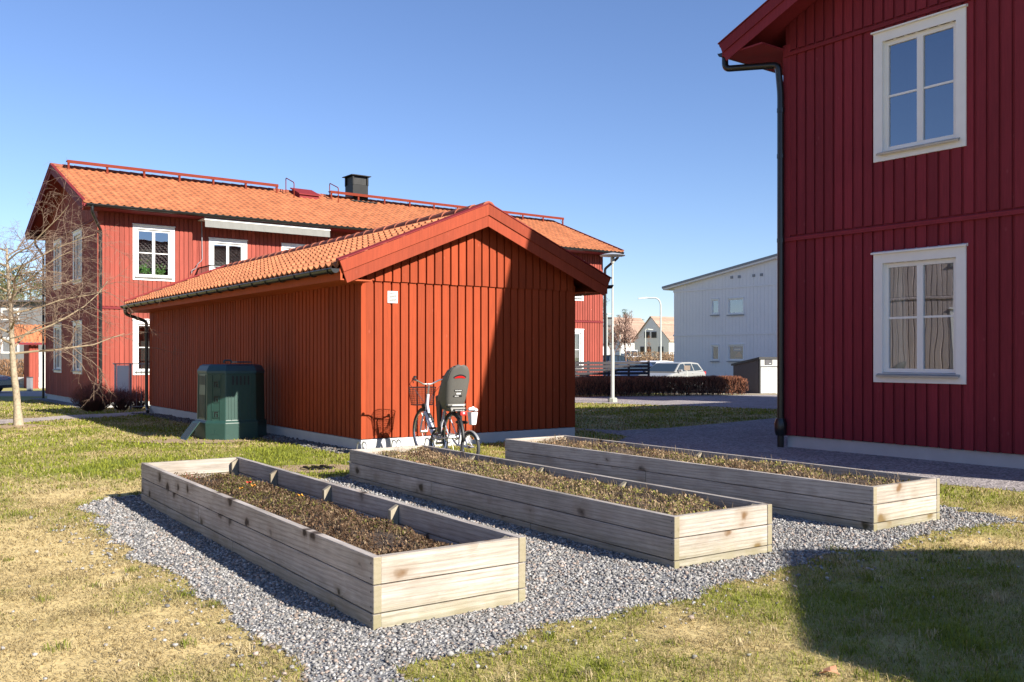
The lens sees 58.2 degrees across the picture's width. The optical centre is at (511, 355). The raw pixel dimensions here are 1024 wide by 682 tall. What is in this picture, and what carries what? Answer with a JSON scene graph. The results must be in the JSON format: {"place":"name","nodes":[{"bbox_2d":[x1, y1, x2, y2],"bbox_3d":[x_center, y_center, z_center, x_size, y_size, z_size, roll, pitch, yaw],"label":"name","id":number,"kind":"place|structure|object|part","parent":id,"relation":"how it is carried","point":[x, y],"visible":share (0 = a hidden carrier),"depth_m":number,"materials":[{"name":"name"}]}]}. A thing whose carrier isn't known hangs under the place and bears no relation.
{"place":"outdoors","nodes":[
{"label":"outdoors","id":0,"kind":"place"},
{"bbox_2d":[0,269,22,299],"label":"pine tree","id":1,"kind":"object","parent":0,"point":[3,272],"visible":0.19,"depth_m":105.60,"materials":[{"name":"green plant"}]},
{"bbox_2d":[0,285,24,299],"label":"pine tree","id":2,"kind":"object","parent":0,"point":[1,290],"visible":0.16,"depth_m":91.38,"materials":[{"name":"green plant"}]},
{"bbox_2d":[0,264,41,299],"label":"pine tree","id":3,"kind":"object","parent":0,"point":[13,273],"visible":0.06,"depth_m":114.86,"materials":[{"name":"green plant"}]},
{"bbox_2d":[0,391,46,395],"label":"road","id":4,"kind":"structure","parent":0,"point":[22,393],"depth_m":42.50,"materials":[{"name":"grey asphalt"}]},
{"bbox_2d":[0,375,11,391],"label":"parked car","id":5,"kind":"object","parent":4,"relation":"on","point":[5,381],"visible":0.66,"depth_m":43.71,"materials":[{"name":"blue paint"}]},
{"bbox_2d":[12,271,41,298],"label":"pine tree","id":6,"kind":"object","parent":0,"point":[24,279],"visible":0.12,"depth_m":99.60,"materials":[{"name":"green plant"}]},
{"bbox_2d":[0,411,145,423],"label":"path","id":7,"kind":"structure","parent":0,"point":[3,421],"depth_m":20.71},
{"bbox_2d":[0,0,776,321],"label":"sky","id":8,"kind":"structure","parent":0,"point":[621,121],"materials":[{"name":"blue"}]},
{"bbox_2d":[0,387,1023,681],"bbox_3d":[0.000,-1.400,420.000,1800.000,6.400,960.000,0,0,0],"label":"lawn","id":9,"kind":"structure","parent":0,"point":[798,647],"depth_m":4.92,"materials":[{"name":"green plant"}]},
{"bbox_2d":[0,358,38,376],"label":"beech hedge","id":10,"kind":"object","parent":9,"relation":"on","point":[6,368],"visible":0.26,"depth_m":55.37,"materials":[{"name":"brown plant"}]},
{"bbox_2d":[0,300,41,376],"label":"grey building","id":11,"kind":"structure","parent":9,"relation":"on","point":[5,350],"depth_m":62.11,"materials":[{"name":"white paint"}]},
{"bbox_2d":[1,308,18,319],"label":"window","id":12,"kind":"structure","parent":11,"relation":"in","point":[17,309],"depth_m":62.03,"materials":[{"name":"white paint"}]},
{"bbox_2d":[1,337,18,352],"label":"window","id":13,"kind":"structure","parent":11,"relation":"in","point":[4,337],"depth_m":62.05,"materials":[{"name":"white paint"}]},
{"bbox_2d":[0,424,49,427],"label":"bare soil","id":14,"kind":"structure","parent":9,"relation":"on","point":[12,425],"depth_m":18.04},
{"bbox_2d":[0,158,195,425],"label":"bare tree","id":15,"kind":"object","parent":14,"relation":"on","point":[17,408],"visible":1,"depth_m":18.04,"materials":[{"name":"brown plant"}]},
{"bbox_2d":[14,324,41,388],"bbox_3d":[-26.373,0.034,50.278,1.754,3.532,2.000,0,0,-37],"label":"entrance porch","id":16,"kind":"object","parent":9,"relation":"on","point":[30,364],"visible":0.48,"depth_m":49.91,"materials":[{"name":"red paint"}]},
{"bbox_2d":[39,352,41,387],"bbox_3d":[-25.558,0.792,50.113,0.390,1.956,0.040,0,0,-37],"label":"door","id":17,"kind":"structure","parent":16,"relation":"in","point":[40,354],"depth_m":50.03,"materials":[{"name":"white paint"}]},
{"bbox_2d":[18,377,38,386],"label":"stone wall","id":18,"kind":"structure","parent":9,"relation":"on","point":[21,381],"depth_m":52.00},
{"bbox_2d":[26,377,32,390],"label":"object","id":19,"kind":"object","parent":9,"relation":"on","point":[29,383],"visible":1,"depth_m":46.89,"materials":[{"name":"grey paint"}]},
{"bbox_2d":[31,398,81,406],"bbox_3d":[-15.794,1.644,32.255,0.500,0.052,9.500,0,0,-37],"label":"house gravel strip","id":20,"kind":"object","parent":9,"relation":"on","point":[58,402],"visible":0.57,"depth_m":33.20,"materials":[{"name":"grey gravel"}]},
{"bbox_2d":[69,380,119,411],"bbox_3d":[-11.187,1.054,24.680,1.392,0.914,1.428,0,0,0],"label":"shrub","id":21,"kind":"object","parent":9,"relation":"on","point":[94,403],"visible":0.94,"depth_m":24.51,"materials":[{"name":"brown plant"}]},
{"bbox_2d":[111,383,137,409],"bbox_3d":[-11.036,1.153,26.016,0.988,0.804,0.959,0,0,-32],"label":"shrub","id":22,"kind":"object","parent":9,"relation":"on","point":[123,402],"visible":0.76,"depth_m":25.89,"materials":[{"name":"brown plant"}]},
{"bbox_2d":[113,363,148,409],"bbox_3d":[-10.906,0.892,27.203,1.650,1.341,1.330,0,0,-25],"label":"terrace railing","id":23,"kind":"object","parent":9,"relation":"on","point":[122,374],"visible":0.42,"depth_m":26.40,"materials":[{"name":"grey paint"}]},
{"bbox_2d":[132,386,148,408],"bbox_3d":[-11.189,1.205,27.454,0.914,0.797,0.945,0,0,0],"label":"shrub","id":24,"kind":"object","parent":9,"relation":"on","point":[141,395],"visible":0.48,"depth_m":27.33,"materials":[{"name":"brown plant"}]},
{"bbox_2d":[129,439,260,442],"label":"worn earth","id":25,"kind":"structure","parent":9,"relation":"on","point":[180,440],"depth_m":14.90,"materials":[{"name":"brown soil"}]},
{"bbox_2d":[180,360,266,439],"bbox_3d":[-4.929,0.733,15.668,1.347,1.333,1.060,0,0,-36],"label":"compost bin","id":26,"kind":"object","parent":9,"relation":"on","point":[230,401],"visible":0.97,"depth_m":15.32,"materials":[{"name":"green plastic"}]},
{"bbox_2d":[162,417,349,452],"bbox_3d":[-5.798,1.420,18.040,0.410,0.050,11.900,0,0,-36],"label":"shed gravel strip","id":27,"kind":"object","parent":9,"relation":"on","point":[291,443],"visible":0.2,"depth_m":14.11,"materials":[{"name":"grey gravel"}]},
{"bbox_2d":[274,464,348,472],"bbox_3d":[-2.399,1.392,11.369,1.250,0.001,0.838,0,0,0],"label":"bare patch","id":28,"kind":"object","parent":9,"relation":"on","point":[309,465],"visible":0.48,"depth_m":11.34,"materials":[{"name":"beige soil"}]},
{"bbox_2d":[300,465,335,469],"bbox_3d":[-2.401,1.385,11.369,0.452,0.027,0.352,0,0,-34],"label":"drain grate","id":29,"kind":"object","parent":28,"relation":"on","point":[318,467],"visible":0.9,"depth_m":11.31,"materials":[{"name":"black metal"}]},
{"bbox_2d":[24,160,623,406],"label":"apartment house","id":30,"kind":"structure","parent":9,"relation":"on","point":[176,229],"depth_m":31.94,"materials":[{"name":"red wood"}]},
{"bbox_2d":[52,238,61,289],"bbox_3d":[-16.718,-3.358,33.897,0.195,1.825,1.377,0,0,-37],"label":"window","id":31,"kind":"structure","parent":30,"relation":"in","point":[59,265],"depth_m":34.12,"materials":[{"name":"white paint"}]},
{"bbox_2d":[53,323,61,372],"bbox_3d":[-16.718,-0.288,33.897,0.195,1.825,1.377,0,0,-37],"label":"window","id":32,"kind":"structure","parent":30,"relation":"in","point":[58,364],"depth_m":34.01,"materials":[{"name":"white paint"}]},
{"bbox_2d":[71,320,81,373],"bbox_3d":[-14.733,-0.288,31.240,0.195,1.825,1.376,0,0,-37],"label":"window","id":33,"kind":"structure","parent":30,"relation":"in","point":[77,365],"depth_m":31.43,"materials":[{"name":"white paint"}]},
{"bbox_2d":[72,228,81,284],"bbox_3d":[-14.733,-3.358,31.240,0.195,1.825,1.376,0,0,-37],"label":"window","id":34,"kind":"structure","parent":30,"relation":"in","point":[77,247],"depth_m":31.43,"materials":[{"name":"white paint"}]},
{"bbox_2d":[132,318,148,374],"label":"window","id":35,"kind":"structure","parent":30,"relation":"in","point":[138,352],"depth_m":29.75,"materials":[{"name":"white paint"}]},
{"bbox_2d":[132,223,175,281],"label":"window","id":36,"kind":"structure","parent":30,"relation":"in","point":[156,247],"depth_m":30.32,"materials":[{"name":"white paint"}]},
{"bbox_2d":[208,237,247,269],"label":"window","id":37,"kind":"structure","parent":30,"relation":"in","point":[221,252],"depth_m":31.81,"materials":[{"name":"white paint"}]},
{"bbox_2d":[281,243,304,250],"bbox_3d":[-7.699,-2.838,33.000,1.271,2.345,0.175,0,0,-37],"label":"window","id":38,"kind":"structure","parent":30,"relation":"in","point":[284,246],"depth_m":32.77,"materials":[{"name":"white paint"}]},
{"bbox_2d":[575,260,584,300],"bbox_3d":[2.655,-3.358,40.722,1.340,1.825,0.195,0,0,-37],"label":"window","id":39,"kind":"structure","parent":30,"relation":"in","point":[578,298],"depth_m":40.95,"materials":[{"name":"white paint"}]},
{"bbox_2d":[575,329,584,368],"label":"window","id":40,"kind":"structure","parent":30,"relation":"in","point":[579,333],"depth_m":41.04,"materials":[{"name":"white paint"}]},
{"bbox_2d":[120,201,613,448],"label":"storage shed","id":41,"kind":"structure","parent":9,"relation":"on","point":[343,340],"depth_m":14.82,"materials":[{"name":"red paint"}]},
{"bbox_2d":[347,437,434,462],"bbox_3d":[-1.535,1.243,12.076,1.220,0.286,0.312,0,0,-36],"label":"bicycle rack","id":42,"kind":"object","parent":9,"relation":"on","point":[392,443],"visible":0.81,"depth_m":12.03,"materials":[{"name":"metal"}]},
{"bbox_2d":[408,364,468,451],"bbox_3d":[-1.013,0.757,12.577,0.633,1.285,1.714,0,0,-27],"label":"bicycle","id":43,"kind":"object","parent":9,"relation":"on","point":[450,397],"visible":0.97,"depth_m":12.07,"materials":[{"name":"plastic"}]},
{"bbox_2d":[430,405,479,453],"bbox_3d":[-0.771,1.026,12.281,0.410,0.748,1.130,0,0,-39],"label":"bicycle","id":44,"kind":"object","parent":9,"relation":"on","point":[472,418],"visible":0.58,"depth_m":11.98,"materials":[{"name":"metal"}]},
{"bbox_2d":[1,515,1023,681],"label":"stray gravel","id":45,"kind":"structure","parent":9,"relation":"on","point":[448,653],"depth_m":5.12,"materials":[{"name":"grey gravel"}]},
{"bbox_2d":[77,412,1022,681],"bbox_3d":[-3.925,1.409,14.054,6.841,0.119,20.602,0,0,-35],"label":"gravel","id":46,"kind":"structure","parent":9,"relation":"on","point":[217,558],"depth_m":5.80,"materials":[{"name":"grey gravel"}]},
{"bbox_2d":[141,457,525,629],"bbox_3d":[-1.737,1.227,7.009,0.958,0.400,5.020,0,0,-35],"label":"planter box","id":47,"kind":"object","parent":46,"relation":"on","point":[475,566],"visible":0.87,"depth_m":5.41,"materials":[{"name":"grey wood"}]},
{"bbox_2d":[189,477,428,553],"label":"soil","id":48,"kind":"structure","parent":47,"relation":"in","point":[378,534],"depth_m":6.03,"materials":[{"name":"brown soil"}]},
{"bbox_2d":[174,471,452,554],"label":"creeping plants","id":49,"kind":"object","parent":48,"relation":"on","point":[344,515],"visible":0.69,"depth_m":6.53,"materials":[{"name":"brown plant"}]},
{"bbox_2d":[349,445,771,568],"bbox_3d":[0.010,1.242,8.446,0.958,0.371,5.210,0,0,-34],"label":"planter box","id":50,"kind":"object","parent":46,"relation":"on","point":[743,527],"visible":0.81,"depth_m":6.97,"materials":[{"name":"grey wood"}]},
{"bbox_2d":[384,451,716,514],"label":"soil","id":51,"kind":"structure","parent":50,"relation":"in","point":[622,493],"depth_m":7.40,"materials":[{"name":"brown soil"}]},
{"bbox_2d":[372,446,735,514],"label":"creeping plants","id":52,"kind":"object","parent":51,"relation":"on","point":[513,472],"visible":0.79,"depth_m":7.89,"materials":[{"name":"brown plant"}]},
{"bbox_2d":[505,435,939,531],"bbox_3d":[1.778,1.235,9.677,0.958,0.384,5.160,0,0,-35],"label":"planter box","id":53,"kind":"object","parent":46,"relation":"on","point":[888,506],"visible":0.71,"depth_m":8.27,"materials":[{"name":"grey wood"}]},
{"bbox_2d":[548,440,887,485],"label":"soil","id":54,"kind":"structure","parent":53,"relation":"in","point":[790,473],"depth_m":8.98,"materials":[{"name":"brown soil"}]},
{"bbox_2d":[530,436,914,485],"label":"creeping plants","id":55,"kind":"object","parent":54,"relation":"on","point":[711,460],"visible":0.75,"depth_m":9.08,"materials":[{"name":"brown plant"}]},
{"bbox_2d":[603,317,611,354],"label":"house","id":56,"kind":"structure","parent":9,"relation":"on","point":[609,321],"depth_m":120.00,"materials":[{"name":"white paint"}]},
{"bbox_2d":[606,313,611,354],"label":"street lamp","id":57,"kind":"object","parent":9,"relation":"on","point":[607,335],"visible":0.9,"depth_m":94.97,"materials":[{"name":"grey metal"}]},
{"bbox_2d":[575,361,649,394],"bbox_3d":[4.261,0.983,40.538,3.898,1.502,0.102,0,0,-15],"label":"slat fence","id":58,"kind":"object","parent":9,"relation":"on","point":[608,370],"visible":0.36,"depth_m":40.55,"materials":[{"name":"grey wood"}]},
{"bbox_2d":[600,253,624,401],"bbox_3d":[3.604,-0.911,32.975,0.920,5.559,0.920,0,0,0],"label":"park lamp","id":59,"kind":"object","parent":9,"relation":"on","point":[612,261],"visible":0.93,"depth_m":32.92,"materials":[{"name":"grey metal"}]},
{"bbox_2d":[607,325,622,354],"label":"bare street tree","id":60,"kind":"object","parent":9,"relation":"on","point":[610,338],"visible":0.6,"depth_m":99.87,"materials":[{"name":"brown plant"}]},
{"bbox_2d":[603,355,629,361],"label":"parked car","id":61,"kind":"object","parent":9,"relation":"on","point":[617,358],"visible":0.01,"depth_m":85.24,"materials":[{"name":"black paint"}]},
{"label":"window","id":62,"kind":"part","parent":61,"relation":"part of","materials":[{"name":"black glass"}]},
{"bbox_2d":[610,310,639,360],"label":"bare street tree","id":63,"kind":"object","parent":9,"relation":"on","point":[627,331],"visible":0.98,"depth_m":83.89,"materials":[{"name":"brown plant"}]},
{"bbox_2d":[613,317,644,355],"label":"gabled house","id":64,"kind":"structure","parent":9,"relation":"on","point":[637,324],"depth_m":137.89,"materials":[{"name":"white paint"}]},
{"bbox_2d":[626,350,640,356],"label":"parked car","id":65,"kind":"object","parent":9,"relation":"on","point":[632,351],"visible":0.07,"depth_m":116.08,"materials":[{"name":"white paint"}]},
{"bbox_2d":[624,356,654,360],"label":"tan shrub","id":66,"kind":"object","parent":9,"relation":"on","point":[641,357],"visible":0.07,"depth_m":90.73,"materials":[{"name":"brown plant"}]},
{"bbox_2d":[645,329,652,354],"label":"street lamp","id":67,"kind":"object","parent":9,"relation":"on","point":[645,338],"visible":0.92,"depth_m":109.94,"materials":[{"name":"white metal"}]},
{"bbox_2d":[638,297,661,360],"bbox_3d":[9.298,-1.100,62.000,1.598,5.721,0.240,0,0,0],"label":"street lamp","id":68,"kind":"object","parent":9,"relation":"on","point":[660,324],"visible":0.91,"depth_m":61.95,"materials":[{"name":"grey metal"}]},
{"bbox_2d":[626,351,673,361],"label":"tan shrub","id":69,"kind":"object","parent":9,"relation":"on","point":[645,356],"visible":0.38,"depth_m":88.89,"materials":[{"name":"brown plant"}]},
{"bbox_2d":[632,316,673,360],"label":"gabled house","id":70,"kind":"structure","parent":9,"relation":"on","point":[667,327],"depth_m":124.43,"materials":[{"name":"white paint"}]},
{"bbox_2d":[644,332,649,337],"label":"window","id":71,"kind":"structure","parent":70,"relation":"in","point":[647,333],"depth_m":125.09,"materials":[{"name":"glass"}]},
{"bbox_2d":[651,332,656,337],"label":"window","id":72,"kind":"structure","parent":70,"relation":"in","point":[653,334],"depth_m":124.12,"materials":[{"name":"glass"}]},
{"bbox_2d":[575,375,748,396],"bbox_3d":[6.154,1.263,38.973,8.523,0.912,1.148,0,0,-18],"label":"hedge","id":73,"kind":"object","parent":9,"relation":"on","point":[648,385],"visible":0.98,"depth_m":38.73,"materials":[{"name":"brown plant"}]},
{"bbox_2d":[658,354,673,360],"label":"tan shrub","id":74,"kind":"object","parent":9,"relation":"on","point":[668,358],"visible":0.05,"depth_m":90.74,"materials":[{"name":"brown plant"}]},
{"bbox_2d":[684,366,689,375],"bbox_3d":[8.087,1.108,42.490,0.280,1.299,0.080,0,0,0],"label":"sign post","id":75,"kind":"object","parent":9,"relation":"on","point":[686,368],"visible":0.68,"depth_m":42.45,"materials":[{"name":"grey paint"}]},
{"bbox_2d":[662,254,776,377],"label":"white building","id":76,"kind":"structure","parent":9,"relation":"on","point":[725,319],"depth_m":63.83,"materials":[{"name":"paint"}]},
{"bbox_2d":[711,298,718,314],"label":"window","id":77,"kind":"structure","parent":76,"relation":"in","point":[714,302],"depth_m":64.79,"materials":[{"name":"blue glass"}]},
{"bbox_2d":[711,344,718,360],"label":"window","id":78,"kind":"structure","parent":76,"relation":"in","point":[714,347],"depth_m":64.79,"materials":[{"name":"white paint"}]},
{"bbox_2d":[727,297,743,314],"bbox_3d":[15.696,-3.388,63.334,0.985,1.271,1.534,0,0,-37],"label":"window","id":79,"kind":"structure","parent":76,"relation":"in","point":[735,305],"depth_m":63.91,"materials":[{"name":"blue glass"}]},
{"bbox_2d":[727,344,743,360],"bbox_3d":[15.696,-0.204,63.334,0.985,1.263,1.534,0,0,-37],"label":"window","id":80,"kind":"structure","parent":76,"relation":"in","point":[731,354],"depth_m":63.77,"materials":[{"name":"white paint"}]},
{"bbox_2d":[820,665,838,673],"bbox_3d":[1.381,1.371,4.002,0.105,0.026,0.068,0,0,-23],"label":"dead leaf","id":81,"kind":"object","parent":9,"relation":"on","point":[831,669],"visible":1,"depth_m":4.01,"materials":[{"name":"beige plant"}]},
{"bbox_2d":[718,0,1023,468],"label":"apartment house","id":82,"kind":"structure","parent":9,"relation":"on","point":[900,228],"depth_m":12.84,"materials":[{"name":"red paint"}]},
{"bbox_2d":[870,243,967,383],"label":"window","id":83,"kind":"structure","parent":82,"relation":"in","point":[920,307],"depth_m":12.79,"materials":[{"name":"white paint"}]},
{"bbox_2d":[870,3,967,162],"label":"window","id":84,"kind":"structure","parent":82,"relation":"in","point":[920,78],"depth_m":12.80,"materials":[{"name":"white paint"}]},
{"bbox_2d":[575,395,776,408],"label":"footpath","id":85,"kind":"structure","parent":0,"point":[754,401],"depth_m":34.14,"materials":[{"name":"grey asphalt"}]},
{"bbox_2d":[676,393,776,393],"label":"verge","id":86,"kind":"structure","parent":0,"point":[749,393],"depth_m":42.40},
{"bbox_2d":[576,418,1023,491],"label":"gravel path","id":87,"kind":"structure","parent":0,"point":[754,438],"depth_m":13.11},
{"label":"parking lot","id":88,"kind":"structure","parent":0,"visible":0},
{"bbox_2d":[603,361,652,375],"bbox_3d":[5.346,1.069,47.495,4.735,1.545,2.142,0,0,-37],"label":"parked car","id":89,"kind":"object","parent":88,"relation":"on","point":[651,365],"visible":0.05,"depth_m":47.13,"materials":[{"name":"blue paint"}]},
{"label":"window","id":90,"kind":"part","parent":89,"relation":"part of","materials":[{"name":"black glass"}]},
{"bbox_2d":[640,361,672,364],"bbox_3d":[8.384,1.067,55.994,2.142,1.505,4.735,0,0,37],"label":"parked car","id":91,"kind":"object","parent":88,"relation":"on","point":[653,362],"visible":0.01,"depth_m":55.65,"materials":[{"name":"white paint"}]},
{"bbox_2d":[646,362,705,386],"bbox_3d":[8.168,1.089,47.494,2.142,1.505,4.735,0,0,37],"label":"parked car","id":92,"kind":"object","parent":88,"relation":"on","point":[672,369],"visible":0.22,"depth_m":46.97,"materials":[{"name":"silver metal"}]},
{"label":"window","id":93,"kind":"part","parent":92,"relation":"part of","materials":[{"name":"black glass"}]},
{"bbox_2d":[731,357,776,393],"bbox_3d":[11.939,0.910,43.639,2.150,1.691,2.180,0,0,-22],"label":"bin enclosure","id":94,"kind":"object","parent":88,"relation":"on","point":[759,374],"visible":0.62,"depth_m":42.56,"materials":[{"name":"metal"}]},
{"bbox_2d":[761,367,776,392],"bbox_3d":[12.341,1.135,42.683,1.920,1.199,0.014,0,0,-22],"label":"door","id":95,"kind":"structure","parent":94,"relation":"in","point":[768,379],"depth_m":42.50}
]}

